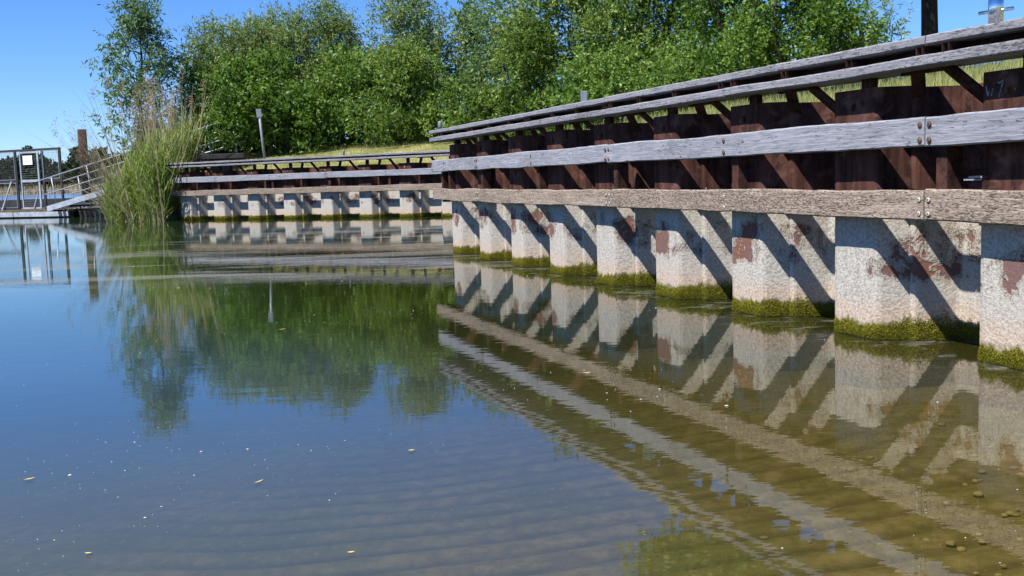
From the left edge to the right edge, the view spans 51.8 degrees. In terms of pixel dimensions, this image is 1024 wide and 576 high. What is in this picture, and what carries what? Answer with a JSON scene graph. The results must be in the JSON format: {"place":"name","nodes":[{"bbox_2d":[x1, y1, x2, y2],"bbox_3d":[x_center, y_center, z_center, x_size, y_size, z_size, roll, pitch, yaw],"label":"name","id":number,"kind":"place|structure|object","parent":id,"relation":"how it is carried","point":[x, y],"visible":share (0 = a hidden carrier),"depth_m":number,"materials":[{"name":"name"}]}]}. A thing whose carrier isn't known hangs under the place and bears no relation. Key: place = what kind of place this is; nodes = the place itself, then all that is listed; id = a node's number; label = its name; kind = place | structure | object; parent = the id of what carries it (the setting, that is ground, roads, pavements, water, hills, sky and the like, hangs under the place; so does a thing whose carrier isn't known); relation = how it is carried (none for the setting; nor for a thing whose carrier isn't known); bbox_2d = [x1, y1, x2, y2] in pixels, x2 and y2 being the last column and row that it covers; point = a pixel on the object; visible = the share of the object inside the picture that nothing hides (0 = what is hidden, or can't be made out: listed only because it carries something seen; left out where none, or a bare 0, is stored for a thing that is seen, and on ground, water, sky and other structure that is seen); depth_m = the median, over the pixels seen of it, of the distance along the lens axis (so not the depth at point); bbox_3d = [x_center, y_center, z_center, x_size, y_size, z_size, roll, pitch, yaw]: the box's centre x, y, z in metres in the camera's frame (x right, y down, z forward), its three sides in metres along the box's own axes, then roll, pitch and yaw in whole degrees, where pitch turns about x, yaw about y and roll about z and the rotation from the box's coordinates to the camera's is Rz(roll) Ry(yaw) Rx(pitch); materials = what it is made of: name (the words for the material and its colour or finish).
{"place":"outdoors","nodes":[
{"label":"outdoors","id":0,"kind":"place"},
{"bbox_2d":[0,193,1002,575],"bbox_3d":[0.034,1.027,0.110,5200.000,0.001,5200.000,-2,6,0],"label":"water","id":1,"kind":"structure","parent":0,"point":[346,361],"depth_m":5.89,"materials":[{"name":"blue liquid"}]},
{"bbox_2d":[0,183,102,195],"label":"reeds","id":2,"kind":"object","parent":1,"relation":"on","point":[36,188],"visible":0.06,"depth_m":310.43,"materials":[{"name":"plant"}]},
{"bbox_2d":[0,188,105,207],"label":"dock","id":3,"kind":"object","parent":1,"relation":"in","point":[51,201],"visible":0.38,"depth_m":61.24,"materials":[{"name":"paint"}]},
{"bbox_2d":[0,206,106,217],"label":"pontoon","id":4,"kind":"object","parent":1,"relation":"on","point":[44,212],"visible":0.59,"depth_m":40.68,"materials":[{"name":"concrete"}]},
{"bbox_2d":[0,147,64,209],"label":"fence","id":5,"kind":"object","parent":4,"relation":"on","point":[10,182],"visible":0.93,"depth_m":41.85,"materials":[{"name":"metal"}]},
{"bbox_2d":[22,155,32,164],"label":"notice sign","id":6,"kind":"object","parent":5,"relation":"attached to","point":[27,160],"visible":1,"depth_m":41.70,"materials":[{"name":"white metal"}]},
{"bbox_2d":[16,151,42,208],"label":"gate","id":7,"kind":"structure","parent":5,"relation":"in","point":[37,152],"depth_m":41.82,"materials":[{"name":"metal"}]},
{"bbox_2d":[36,123,245,211],"bbox_3d":[-13.562,-4.240,38.017,10.042,2.840,1.200,2,7,32],"label":"gangway","id":8,"kind":"object","parent":4,"relation":"on","point":[69,203],"visible":0.27,"depth_m":39.31,"materials":[{"name":"metal"}]},
{"bbox_2d":[77,129,91,207],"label":"mooring pile","id":9,"kind":"object","parent":1,"relation":"in","point":[81,132],"visible":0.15,"depth_m":42.10,"materials":[{"name":"wood"}]},
{"bbox_2d":[163,150,451,219],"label":"sheet pile wall","id":10,"kind":"structure","parent":1,"relation":"in","point":[379,189],"depth_m":29.81,"materials":[{"name":"concrete"}]},
{"bbox_2d":[16,239,1017,570],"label":"floating specks","id":11,"kind":"object","parent":1,"relation":"on","point":[476,269],"visible":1,"depth_m":4.44,"materials":[{"name":"plant"}]},
{"bbox_2d":[429,17,1023,411],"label":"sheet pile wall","id":12,"kind":"structure","parent":1,"relation":"in","point":[885,225],"depth_m":6.84,"materials":[{"name":"concrete"}]},
{"bbox_2d":[438,121,441,128],"bbox_3d":[-0.992,-2.243,14.579,0.060,0.124,0.060,-2,6,0],"label":"bollard","id":13,"kind":"object","parent":12,"relation":"on","point":[439,124],"visible":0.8,"depth_m":14.55,"materials":[{"name":"grey metal"}]},
{"bbox_2d":[580,91,586,101],"bbox_3d":[0.684,-1.812,10.042,0.060,0.124,0.060,-2,6,0],"label":"bollard","id":14,"kind":"object","parent":12,"relation":"on","point":[583,95],"visible":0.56,"depth_m":10.01,"materials":[{"name":"grey metal"}]},
{"bbox_2d":[978,0,1013,23],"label":"bollard","id":15,"kind":"object","parent":12,"relation":"on","point":[995,10],"visible":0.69,"depth_m":5.21,"materials":[{"name":"silver metal"}]},
{"bbox_2d":[0,0,1023,163],"label":"sky","id":16,"kind":"structure","parent":0,"point":[44,44],"materials":[{"name":"blue"}]},
{"bbox_2d":[133,368,1023,575],"bbox_3d":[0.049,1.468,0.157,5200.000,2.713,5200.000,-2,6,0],"label":"lake bed","id":17,"kind":"object","parent":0,"point":[693,484],"visible":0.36,"depth_m":4.20,"materials":[{"name":"brown sand"}]},
{"bbox_2d":[760,419,1023,575],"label":"pebbles","id":18,"kind":"object","parent":17,"relation":"on","point":[975,493],"visible":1,"depth_m":3.76,"materials":[{"name":"grey stone"}]},
{"bbox_2d":[181,58,1022,218],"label":"grass bank","id":19,"kind":"structure","parent":0,"point":[288,154],"depth_m":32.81,"materials":[{"name":"green plant"}]},
{"bbox_2d":[37,82,220,221],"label":"dry reeds","id":20,"kind":"object","parent":19,"relation":"on","point":[105,175],"visible":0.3,"depth_m":32.54,"materials":[{"name":"plant"}]},
{"bbox_2d":[50,63,205,166],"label":"reed plumes","id":21,"kind":"object","parent":20,"relation":"attached to","point":[140,95],"visible":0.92,"depth_m":32.88,"materials":[{"name":"brown plant"}]},
{"bbox_2d":[79,0,194,163],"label":"willow tree","id":22,"kind":"object","parent":19,"relation":"on","point":[139,19],"visible":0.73,"depth_m":36.15,"materials":[{"name":"green plant"}]},
{"bbox_2d":[96,104,206,221],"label":"green reeds","id":23,"kind":"object","parent":19,"relation":"on","point":[147,179],"visible":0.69,"depth_m":32.18,"materials":[{"name":"green plant"}]},
{"bbox_2d":[169,50,257,157],"bbox_3d":[-10.763,-6.279,37.990,3.429,4.483,3.058,-2,6,0],"label":"shrub","id":24,"kind":"object","parent":19,"relation":"on","point":[192,76],"visible":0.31,"depth_m":37.61,"materials":[{"name":"green plant"}]},
{"bbox_2d":[198,153,254,171],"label":"landing platform","id":25,"kind":"structure","parent":19,"relation":"on","point":[227,156],"depth_m":33.81,"materials":[{"name":"paint"}]},
{"bbox_2d":[165,2,326,153],"bbox_3d":[-9.630,-7.349,39.028,6.651,6.382,4.964,-2,6,0],"label":"shrub","id":26,"kind":"object","parent":19,"relation":"on","point":[226,41],"visible":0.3,"depth_m":38.04,"materials":[{"name":"green plant"}]},
{"bbox_2d":[256,109,265,158],"bbox_3d":[-7.865,-4.645,33.159,0.241,1.948,0.098,-2,6,0],"label":"sign post","id":27,"kind":"object","parent":19,"relation":"on","point":[258,114],"visible":0.92,"depth_m":33.10,"materials":[{"name":"grey metal"}]},
{"bbox_2d":[187,42,358,156],"bbox_3d":[-8.177,-6.322,36.277,5.900,4.342,4.511,-2,6,0],"label":"shrub","id":28,"kind":"object","parent":19,"relation":"on","point":[254,89],"visible":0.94,"depth_m":35.39,"materials":[{"name":"green plant"}]},
{"bbox_2d":[233,0,375,152],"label":"shrub","id":29,"kind":"object","parent":19,"relation":"on","point":[333,26],"visible":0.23,"depth_m":38.45,"materials":[{"name":"green plant"}]},
{"bbox_2d":[295,40,426,150],"bbox_3d":[-5.293,-6.426,36.502,4.786,4.402,3.961,-2,6,0],"label":"shrub","id":30,"kind":"object","parent":19,"relation":"on","point":[352,72],"visible":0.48,"depth_m":35.82,"materials":[{"name":"green plant"}]},
{"bbox_2d":[338,32,472,146],"bbox_3d":[-3.194,-6.176,34.742,4.776,4.278,3.612,-5,7,-25],"label":"shrub","id":31,"kind":"object","parent":19,"relation":"on","point":[390,122],"visible":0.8,"depth_m":34.20,"materials":[{"name":"green plant"}]},
{"bbox_2d":[349,0,471,134],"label":"shrub","id":32,"kind":"object","parent":19,"relation":"on","point":[419,29],"visible":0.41,"depth_m":37.41,"materials":[{"name":"green plant"}]},
{"bbox_2d":[442,0,495,99],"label":"thin tree","id":33,"kind":"object","parent":19,"relation":"on","point":[460,15],"visible":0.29,"depth_m":37.51,"materials":[{"name":"green plant"}]},
{"bbox_2d":[417,68,525,143],"bbox_3d":[-1.251,-5.336,33.026,3.864,3.128,2.963,-2,6,0],"label":"shrub","id":34,"kind":"object","parent":19,"relation":"on","point":[478,109],"visible":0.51,"depth_m":33.01,"materials":[{"name":"green plant"}]},
{"bbox_2d":[450,0,564,134],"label":"shrub","id":35,"kind":"object","parent":19,"relation":"on","point":[484,61],"visible":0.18,"depth_m":34.64,"materials":[{"name":"green plant"}]},
{"bbox_2d":[481,0,635,135],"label":"shrub","id":36,"kind":"object","parent":19,"relation":"on","point":[536,52],"visible":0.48,"depth_m":31.79,"materials":[{"name":"green plant"}]},
{"bbox_2d":[516,37,650,133],"bbox_3d":[2.054,-4.692,26.826,2.898,3.284,3.391,3,8,37],"label":"shrub","id":37,"kind":"object","parent":19,"relation":"on","point":[610,67],"visible":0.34,"depth_m":26.22,"materials":[{"name":"green plant"}]},
{"bbox_2d":[546,0,729,121],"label":"shrub","id":38,"kind":"object","parent":19,"relation":"on","point":[632,22],"visible":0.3,"depth_m":29.41,"materials":[{"name":"green plant"}]},
{"bbox_2d":[619,29,748,118],"bbox_3d":[4.054,-4.647,24.497,2.591,2.828,3.444,-7,8,-37],"label":"shrub","id":39,"kind":"object","parent":19,"relation":"on","point":[667,67],"visible":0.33,"depth_m":24.41,"materials":[{"name":"green plant"}]},
{"bbox_2d":[661,0,787,105],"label":"shrub","id":40,"kind":"object","parent":19,"relation":"on","point":[717,25],"visible":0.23,"depth_m":24.72,"materials":[{"name":"green plant"}]},
{"bbox_2d":[713,0,869,100],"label":"shrub","id":41,"kind":"object","parent":19,"relation":"on","point":[766,37],"visible":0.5,"depth_m":22.32,"materials":[{"name":"green plant"}]},
{"bbox_2d":[787,0,894,60],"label":"shrub","id":42,"kind":"object","parent":19,"relation":"on","point":[834,21],"visible":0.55,"depth_m":21.35,"materials":[{"name":"green plant"}]},
{"bbox_2d":[846,0,917,79],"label":"shrub","id":43,"kind":"object","parent":19,"relation":"on","point":[884,3],"visible":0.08,"depth_m":25.26,"materials":[{"name":"green plant"}]},
{"bbox_2d":[921,0,937,75],"bbox_3d":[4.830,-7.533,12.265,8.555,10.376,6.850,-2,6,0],"label":"post","id":44,"kind":"object","parent":19,"relation":"on","point":[929,17],"visible":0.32,"depth_m":12.68,"materials":[{"name":"brown wood"}]},
{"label":"far bank","id":45,"kind":"structure","parent":0,"visible":0},
{"bbox_2d":[0,132,523,190],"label":"wood","id":46,"kind":"object","parent":45,"relation":"on","point":[30,169],"visible":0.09,"depth_m":326.43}
]}

